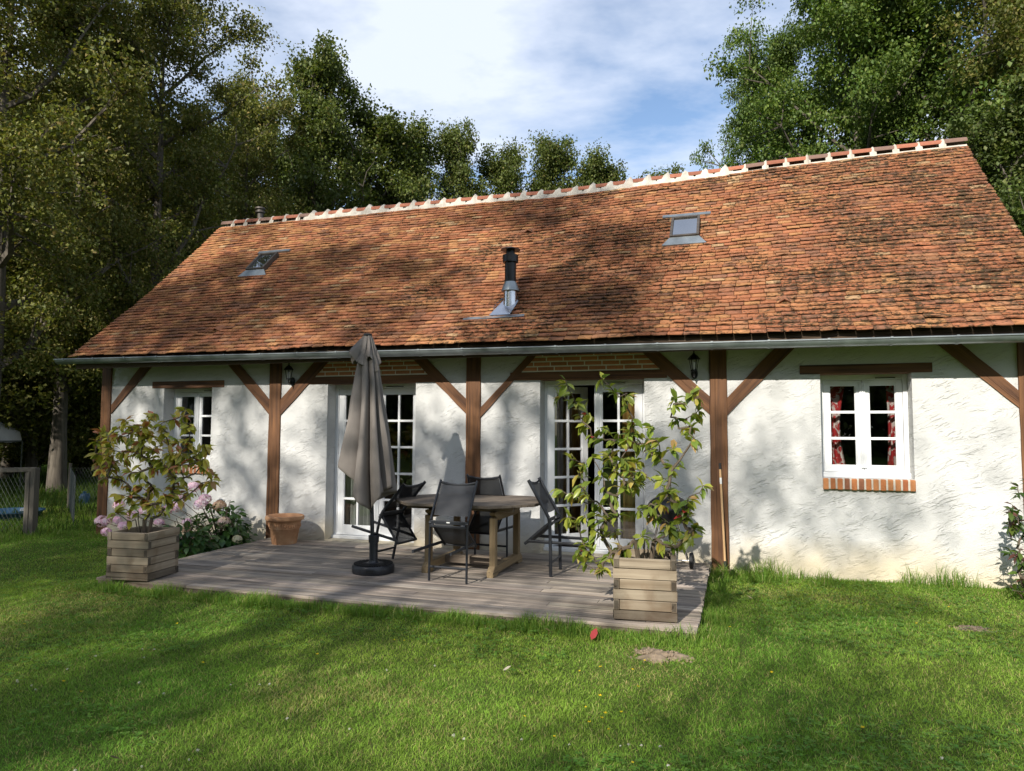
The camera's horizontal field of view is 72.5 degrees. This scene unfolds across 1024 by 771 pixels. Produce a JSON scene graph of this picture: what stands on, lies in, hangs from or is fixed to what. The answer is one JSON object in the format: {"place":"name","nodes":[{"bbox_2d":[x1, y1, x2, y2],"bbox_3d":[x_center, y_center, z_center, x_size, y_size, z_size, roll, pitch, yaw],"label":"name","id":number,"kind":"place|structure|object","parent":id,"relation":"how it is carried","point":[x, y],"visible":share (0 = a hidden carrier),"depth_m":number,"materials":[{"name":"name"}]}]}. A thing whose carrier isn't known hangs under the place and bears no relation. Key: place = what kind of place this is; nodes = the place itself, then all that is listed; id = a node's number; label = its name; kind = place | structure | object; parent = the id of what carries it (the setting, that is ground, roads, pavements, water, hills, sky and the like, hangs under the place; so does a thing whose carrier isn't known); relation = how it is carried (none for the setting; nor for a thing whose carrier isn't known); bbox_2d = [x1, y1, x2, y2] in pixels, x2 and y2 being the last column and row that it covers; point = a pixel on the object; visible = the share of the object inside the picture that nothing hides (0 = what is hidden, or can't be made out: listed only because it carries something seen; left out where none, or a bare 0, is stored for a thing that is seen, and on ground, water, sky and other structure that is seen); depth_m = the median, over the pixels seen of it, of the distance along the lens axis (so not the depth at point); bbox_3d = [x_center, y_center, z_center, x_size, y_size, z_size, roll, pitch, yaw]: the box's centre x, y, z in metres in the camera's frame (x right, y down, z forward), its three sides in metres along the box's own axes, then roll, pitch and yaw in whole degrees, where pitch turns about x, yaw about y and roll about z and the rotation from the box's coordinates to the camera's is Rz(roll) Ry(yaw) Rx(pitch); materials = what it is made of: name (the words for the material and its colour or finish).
{"place":"outdoors","nodes":[
{"label":"outdoors","id":0,"kind":"place"},
{"bbox_2d":[0,464,97,540],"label":"yard grass","id":1,"kind":"structure","parent":0,"point":[48,497],"depth_m":15.95,"materials":[{"name":"green plant"}]},
{"bbox_2d":[1,0,1003,208],"label":"sky","id":2,"kind":"structure","parent":0,"point":[629,74],"materials":[{"name":"blue"}]},
{"bbox_2d":[0,446,1023,770],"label":"ground","id":3,"kind":"structure","parent":0,"point":[622,678],"depth_m":4.39,"materials":[{"name":"green plant"}]},
{"bbox_2d":[0,422,22,491],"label":"garden tent","id":4,"kind":"object","parent":3,"relation":"on","point":[10,435],"visible":0.7,"depth_m":18.83,"materials":[{"name":"fabric"}]},
{"bbox_2d":[0,467,39,534],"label":"wooden fence","id":5,"kind":"object","parent":3,"relation":"on","point":[31,498],"visible":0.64,"depth_m":10.62,"materials":[{"name":"grey wood"}]},
{"bbox_2d":[0,442,44,470],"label":"bush","id":6,"kind":"object","parent":3,"relation":"on","point":[17,463],"visible":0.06,"depth_m":23.20,"materials":[{"name":"green plant"}]},
{"bbox_2d":[0,507,45,520],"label":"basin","id":7,"kind":"object","parent":3,"relation":"on","point":[15,514],"visible":0.56,"depth_m":12.58,"materials":[{"name":"blue plastic"}]},
{"bbox_2d":[0,218,89,450],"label":"tree","id":8,"kind":"object","parent":3,"relation":"on","point":[5,380],"visible":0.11,"depth_m":19.58,"materials":[{"name":"green plant"}]},
{"bbox_2d":[0,105,96,479],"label":"woodland tree","id":9,"kind":"object","parent":3,"relation":"on","point":[3,464],"depth_m":23.32,"materials":[{"name":"green plant"}]},
{"bbox_2d":[18,65,88,470],"bbox_3d":[-19.118,-4.348,28.116,6.429,15.789,7.389,3,-4,-35],"label":"woodland tree","id":10,"kind":"object","parent":3,"relation":"on","point":[22,181],"visible":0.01,"depth_m":26.66,"materials":[{"name":"green plant"}]},
{"bbox_2d":[14,393,98,477],"bbox_3d":[-15.255,1.440,24.264,5.210,3.764,5.135,2,-4,-27],"label":"bush","id":11,"kind":"object","parent":3,"relation":"on","point":[81,468],"visible":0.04,"depth_m":23.92,"materials":[{"name":"green plant"}]},
{"bbox_2d":[17,304,133,471],"bbox_3d":[-13.740,0.211,23.607,5.594,6.150,5.676,2,-4,-26],"label":"tree","id":12,"kind":"object","parent":3,"relation":"on","point":[87,449],"visible":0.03,"depth_m":22.50,"materials":[{"name":"green plant"}]},
{"bbox_2d":[67,463,96,525],"bbox_3d":[-7.853,2.071,13.128,3.231,1.081,3.011,-1,-4,18],"label":"netting fence","id":13,"kind":"object","parent":3,"relation":"on","point":[71,489],"visible":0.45,"depth_m":13.35,"materials":[{"name":"metal"}]},
{"bbox_2d":[0,201,167,486],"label":"tree","id":14,"kind":"object","parent":3,"relation":"on","point":[78,433],"visible":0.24,"depth_m":19.89,"materials":[{"name":"green plant"}]},
{"bbox_2d":[79,491,89,503],"bbox_3d":[-9.340,2.471,15.268,0.234,0.310,0.208,2,-4,-20],"label":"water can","id":15,"kind":"object","parent":3,"relation":"on","point":[87,496],"visible":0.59,"depth_m":15.21,"materials":[{"name":"blue plastic"}]},
{"bbox_2d":[0,0,198,393],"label":"oak tree","id":16,"kind":"object","parent":3,"relation":"on","point":[64,24],"visible":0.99,"depth_m":14.21,"materials":[{"name":"green plant"}]},
{"bbox_2d":[4,3,225,492],"bbox_3d":[-13.009,-5.389,19.453,7.059,16.857,7.679,0,-4,10],"label":"oak tree","id":17,"kind":"object","parent":3,"relation":"on","point":[57,467],"visible":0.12,"depth_m":19.25,"materials":[{"name":"green plant"}]},
{"bbox_2d":[84,126,191,275],"bbox_3d":[-14.402,-3.401,25.772,5.580,13.714,4.859,-3,-5,43],"label":"woodland tree","id":18,"kind":"object","parent":3,"relation":"on","point":[146,204],"depth_m":25.64,"materials":[{"name":"green plant"}]},
{"bbox_2d":[94,501,219,558],"bbox_3d":[-4.542,1.897,8.949,1.826,0.758,0.674,-1,-4,18],"label":"hydrangea","id":19,"kind":"object","parent":3,"relation":"on","point":[186,539],"visible":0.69,"depth_m":8.81,"materials":[{"name":"green plant"}]},
{"bbox_2d":[19,0,296,378],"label":"oak tree","id":20,"kind":"object","parent":3,"relation":"on","point":[156,31],"visible":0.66,"depth_m":17.80,"materials":[{"name":"green plant"}]},
{"bbox_2d":[148,149,217,263],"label":"woodland tree","id":21,"kind":"object","parent":3,"relation":"on","point":[175,204],"visible":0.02,"depth_m":27.65,"materials":[{"name":"green plant"}]},
{"bbox_2d":[125,482,253,549],"bbox_3d":[-4.319,1.822,9.506,1.847,0.997,0.812,-1,-4,18],"label":"hydrangea","id":22,"kind":"object","parent":3,"relation":"on","point":[201,501],"visible":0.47,"depth_m":9.42,"materials":[{"name":"green plant"}]},
{"bbox_2d":[171,121,231,241],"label":"woodland tree","id":23,"kind":"object","parent":3,"relation":"on","point":[197,145],"depth_m":32.75,"materials":[{"name":"green plant"}]},
{"bbox_2d":[192,500,257,547],"bbox_3d":[-3.819,1.935,9.444,0.853,0.754,0.678,0,-4,9],"label":"hydrangea","id":24,"kind":"object","parent":3,"relation":"on","point":[222,503],"visible":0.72,"depth_m":9.35,"materials":[{"name":"green plant"}]},
{"bbox_2d":[162,65,318,255],"bbox_3d":[-8.457,-3.679,23.943,6.554,14.005,5.703,1,-4,-18],"label":"oak tree","id":25,"kind":"object","parent":3,"relation":"on","point":[274,202],"visible":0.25,"depth_m":23.48,"materials":[{"name":"green plant"}]},
{"bbox_2d":[203,114,290,222],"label":"woodland tree","id":26,"kind":"object","parent":3,"relation":"on","point":[251,178],"depth_m":32.38,"materials":[{"name":"green plant"}]},
{"bbox_2d":[248,111,330,215],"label":"woodland tree","id":27,"kind":"object","parent":3,"relation":"on","point":[281,166],"visible":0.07,"depth_m":31.46,"materials":[{"name":"green plant"}]},
{"bbox_2d":[276,28,397,214],"bbox_3d":[-7.015,-4.775,25.624,5.658,16.385,5.681,1,-4,-11],"label":"oak tree","id":28,"kind":"object","parent":3,"relation":"on","point":[320,79],"visible":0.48,"depth_m":24.90,"materials":[{"name":"green plant"}]},
{"bbox_2d":[272,87,436,212],"bbox_3d":[-5.602,-3.852,26.598,6.541,14.637,6.568,-2,-4,32],"label":"oak tree","id":29,"kind":"object","parent":3,"relation":"on","point":[384,128],"visible":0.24,"depth_m":26.52,"materials":[{"name":"green plant"}]},
{"bbox_2d":[96,538,710,637],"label":"deck","id":30,"kind":"structure","parent":3,"relation":"on","point":[302,569],"depth_m":6.90,"materials":[{"name":"grey wood"}]},
{"bbox_2d":[106,526,179,580],"bbox_3d":[-3.767,1.708,7.139,0.473,0.463,0.474,0,-4,11],"label":"planter","id":31,"kind":"object","parent":30,"relation":"on","point":[133,554],"visible":0.98,"depth_m":6.94,"materials":[{"name":"brown wood"}]},
{"bbox_2d":[84,407,222,532],"bbox_3d":[-3.794,0.916,7.226,1.872,1.398,0.613,-1,-4,24],"label":"potted shrub","id":32,"kind":"object","parent":31,"relation":"in","point":[139,449],"visible":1,"depth_m":7.17,"materials":[{"name":"green plant"}]},
{"bbox_2d":[265,513,303,544],"bbox_3d":[-3.011,1.901,9.241,0.501,0.369,0.501,-1,-4,18],"label":"flower pot","id":33,"kind":"object","parent":30,"relation":"on","point":[284,528],"visible":1,"depth_m":9.09,"materials":[{"name":"ceramic"}]},
{"bbox_2d":[338,333,396,575],"bbox_3d":[-1.558,0.703,7.501,0.638,2.552,0.518,-1,-4,18],"label":"parasol","id":34,"kind":"object","parent":30,"relation":"on","point":[365,463],"visible":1,"depth_m":7.38,"materials":[{"name":"grey fabric"}]},
{"bbox_2d":[351,481,425,558],"bbox_3d":[-1.402,1.547,7.942,0.732,0.925,0.434,-2,-4,27],"label":"folding chair","id":35,"kind":"object","parent":30,"relation":"on","point":[396,524],"visible":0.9,"depth_m":7.87,"materials":[{"name":"black fabric"}]},
{"bbox_2d":[412,479,477,583],"bbox_3d":[-0.645,1.448,6.911,0.434,0.990,0.652,-1,-4,21],"label":"folding chair","id":36,"kind":"object","parent":30,"relation":"on","point":[452,499],"visible":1,"depth_m":7.03,"materials":[{"name":"black fabric"}]},
{"bbox_2d":[395,494,539,577],"bbox_3d":[-0.452,1.631,7.725,1.647,0.738,1.214,-1,-4,19],"label":"garden table","id":37,"kind":"object","parent":30,"relation":"on","point":[500,507],"visible":0.64,"depth_m":7.51,"materials":[{"name":"brown wood"}]},
{"bbox_2d":[466,474,512,556],"bbox_3d":[-0.240,1.539,8.316,0.434,0.990,0.652,-1,-4,21],"label":"folding chair","id":38,"kind":"object","parent":30,"relation":"on","point":[479,522],"visible":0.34,"depth_m":8.17,"materials":[{"name":"black fabric"}]},
{"bbox_2d":[524,477,588,576],"bbox_3d":[0.488,1.483,7.388,0.652,0.990,0.434,-1,-4,18],"label":"folding chair","id":39,"kind":"object","parent":30,"relation":"on","point":[543,496],"visible":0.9,"depth_m":7.36,"materials":[{"name":"black fabric"}]},
{"bbox_2d":[613,549,677,621],"bbox_3d":[1.105,1.635,5.768,0.503,0.478,0.503,-1,-4,12],"label":"planter","id":40,"kind":"object","parent":30,"relation":"on","point":[644,589],"visible":0.96,"depth_m":5.54,"materials":[{"name":"brown wood"}]},
{"bbox_2d":[550,372,713,578],"bbox_3d":[0.953,0.748,5.846,1.415,1.725,0.632,-1,-4,18],"label":"potted shrub","id":41,"kind":"object","parent":40,"relation":"in","point":[685,542],"visible":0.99,"depth_m":5.79,"materials":[{"name":"green plant"}]},
{"bbox_2d":[648,491,693,568],"bbox_3d":[1.729,1.587,7.694,0.514,0.838,0.504,-1,-4,18],"label":"barbecue","id":42,"kind":"object","parent":30,"relation":"on","point":[671,515],"visible":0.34,"depth_m":7.56,"materials":[{"name":"black metal"}]},
{"bbox_2d":[361,109,466,205],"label":"oak tree","id":43,"kind":"object","parent":3,"relation":"on","point":[422,189],"visible":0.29,"depth_m":27.37,"materials":[{"name":"green plant"}]},
{"bbox_2d":[425,116,497,200],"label":"oak tree","id":44,"kind":"object","parent":3,"relation":"on","point":[459,149],"visible":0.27,"depth_m":29.02,"materials":[{"name":"green plant"}]},
{"bbox_2d":[474,136,531,195],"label":"oak tree","id":45,"kind":"object","parent":3,"relation":"on","point":[503,172],"visible":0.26,"depth_m":30.11,"materials":[{"name":"green plant"}]},
{"bbox_2d":[0,521,1023,649],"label":"long grass","id":46,"kind":"structure","parent":3,"relation":"on","point":[722,582],"depth_m":6.45,"materials":[{"name":"green plant"}]},
{"bbox_2d":[0,543,1023,770],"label":"clover","id":47,"kind":"object","parent":3,"relation":"on","point":[581,762],"visible":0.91,"depth_m":5.11,"materials":[{"name":"green plant"}]},
{"bbox_2d":[54,137,1023,589],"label":"cottage","id":48,"kind":"structure","parent":3,"relation":"on","point":[780,297],"depth_m":8.88,"materials":[{"name":"paint"}]},
{"bbox_2d":[160,388,211,473],"bbox_3d":[-4.788,0.672,10.452,0.881,1.270,0.315,-1,-4,18],"label":"window","id":49,"kind":"structure","parent":48,"relation":"in","point":[198,415],"depth_m":10.56,"materials":[{"name":"white paint"}]},
{"bbox_2d":[185,397,193,453],"bbox_3d":[-4.952,0.646,10.766,0.220,1.050,0.066,-1,-4,18],"label":"curtain","id":50,"kind":"object","parent":48,"relation":"hanging from","point":[189,402],"visible":0.17,"depth_m":10.77,"materials":[{"name":"fabric"}]},
{"bbox_2d":[284,363,294,385],"bbox_3d":[-3.110,-0.159,9.757,0.148,0.330,0.165,-1,-4,18],"label":"wall lantern","id":51,"kind":"object","parent":48,"relation":"attached to","point":[292,379],"depth_m":9.73,"materials":[{"name":"black metal"}]},
{"bbox_2d":[345,395,369,524],"bbox_3d":[-2.174,1.040,9.847,0.420,1.930,0.072,-1,-4,18],"label":"curtain","id":52,"kind":"object","parent":48,"relation":"hanging from","point":[350,513],"visible":0.18,"depth_m":9.83,"materials":[{"name":"white fabric"}]},
{"bbox_2d":[331,383,415,542],"bbox_3d":[-1.847,1.044,9.595,1.336,2.133,0.120,-1,-4,18],"label":"french door","id":53,"kind":"structure","parent":48,"relation":"in","point":[341,530],"depth_m":9.65,"materials":[{"name":"white paint"}]},
{"bbox_2d":[558,394,579,533],"bbox_3d":[0.779,1.057,9.360,0.340,2.000,0.066,-1,-4,18],"label":"curtain","id":54,"kind":"object","parent":48,"relation":"hanging from","point":[574,442],"visible":0.46,"depth_m":9.37,"materials":[{"name":"white fabric"}]},
{"bbox_2d":[543,379,645,553],"bbox_3d":[1.088,1.010,8.858,1.288,2.133,0.508,-1,-4,18],"label":"french door","id":55,"kind":"structure","parent":48,"relation":"in","point":[627,385],"depth_m":8.71,"materials":[{"name":"white paint"}]},
{"bbox_2d":[622,392,635,538],"bbox_3d":[1.511,1.016,8.664,0.280,2.000,0.066,-1,-4,18],"label":"curtain","id":56,"kind":"object","parent":48,"relation":"hanging from","point":[629,532],"visible":0.29,"depth_m":8.66,"materials":[{"name":"white fabric"}]},
{"bbox_2d":[687,351,699,378],"bbox_3d":[2.108,-0.242,8.084,0.148,0.330,0.165,-1,-4,18],"label":"wall lantern","id":57,"kind":"object","parent":48,"relation":"attached to","point":[694,372],"depth_m":8.05,"materials":[{"name":"black metal"}]},
{"bbox_2d":[830,386,845,464],"bbox_3d":[3.703,0.477,7.994,0.240,1.050,0.073,-1,-4,18],"label":"curtain","id":58,"kind":"object","parent":48,"relation":"hanging from","point":[836,394],"visible":0.42,"depth_m":7.99,"materials":[{"name":"red fabric"}]},
{"bbox_2d":[820,374,915,491],"bbox_3d":[3.880,0.507,7.675,0.903,1.270,0.315,-1,-4,18],"label":"window","id":59,"kind":"structure","parent":48,"relation":"in","point":[863,468],"depth_m":7.73,"materials":[{"name":"white paint"}]},
{"bbox_2d":[885,386,895,464],"bbox_3d":[4.265,0.468,7.814,0.140,1.050,0.073,-1,-4,18],"label":"curtain","id":60,"kind":"object","parent":48,"relation":"hanging from","point":[891,426],"visible":0.45,"depth_m":7.82,"materials":[{"name":"red fabric"}]},
{"bbox_2d":[523,129,591,191],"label":"oak tree","id":61,"kind":"object","parent":3,"relation":"on","point":[556,161],"visible":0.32,"depth_m":30.30,"materials":[{"name":"green plant"}]},
{"bbox_2d":[590,628,597,639],"bbox_3d":[0.617,1.867,5.247,0.096,0.062,0.054,3,-4,-33],"label":"fallen leaf","id":62,"kind":"object","parent":3,"relation":"on","point":[594,633],"visible":1,"depth_m":5.25,"materials":[{"name":"red plant"}]},
{"bbox_2d":[561,137,628,185],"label":"oak tree","id":63,"kind":"object","parent":3,"relation":"on","point":[598,170],"visible":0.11,"depth_m":30.93,"materials":[{"name":"green plant"}]},
{"bbox_2d":[634,162,685,178],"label":"oak tree","id":64,"kind":"object","parent":3,"relation":"on","point":[674,170],"visible":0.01,"depth_m":32.40,"materials":[{"name":"green plant"}]},
{"bbox_2d":[627,647,692,663],"bbox_3d":[1.062,1.909,4.928,0.495,0.066,0.280,-1,-4,18],"label":"molehill","id":65,"kind":"object","parent":3,"relation":"on","point":[655,655],"visible":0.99,"depth_m":4.91,"materials":[{"name":"soil"}]},
{"bbox_2d":[719,463,734,574],"bbox_3d":[2.420,1.515,7.862,0.169,1.272,0.136,-1,-4,18],"label":"broom","id":66,"kind":"object","parent":3,"relation":"on","point":[722,516],"visible":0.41,"depth_m":7.87,"materials":[{"name":"brown wood"}]},
{"bbox_2d":[689,13,837,170],"bbox_3d":[8.329,-4.312,21.616,5.409,14.844,4.953,2,-4,-27],"label":"oak tree","id":67,"kind":"object","parent":3,"relation":"on","point":[782,57],"visible":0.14,"depth_m":21.60,"materials":[{"name":"green plant"}]},
{"bbox_2d":[701,0,984,164],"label":"oak tree","id":68,"kind":"object","parent":3,"relation":"on","point":[870,85],"visible":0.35,"depth_m":18.05,"materials":[{"name":"green plant"}]},
{"bbox_2d":[727,0,1022,182],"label":"oak tree","id":69,"kind":"object","parent":3,"relation":"on","point":[940,103],"visible":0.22,"depth_m":17.66,"materials":[{"name":"green plant"}]},
{"bbox_2d":[821,72,942,150],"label":"oak tree","id":70,"kind":"object","parent":3,"relation":"on","point":[852,125],"depth_m":22.66,"materials":[{"name":"green plant"}]},
{"bbox_2d":[948,625,991,631],"bbox_3d":[3.779,1.993,5.736,0.336,0.043,0.184,-1,-4,18],"label":"molehill","id":71,"kind":"object","parent":3,"relation":"on","point":[975,628],"visible":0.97,"depth_m":5.70,"materials":[{"name":"soil"}]},
{"bbox_2d":[925,66,1023,235],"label":"oak tree","id":72,"kind":"object","parent":3,"relation":"on","point":[996,145],"visible":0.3,"depth_m":13.02,"materials":[{"name":"green plant"}]},
{"bbox_2d":[925,0,1023,216],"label":"oak tree","id":73,"kind":"object","parent":3,"relation":"on","point":[1006,20],"visible":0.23,"depth_m":14.86,"materials":[{"name":"green plant"}]},
{"bbox_2d":[1000,478,1023,598],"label":"honeysuckle bush","id":74,"kind":"object","parent":3,"relation":"on","point":[1013,527],"visible":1,"depth_m":6.52,"materials":[{"name":"green plant"}]}
]}

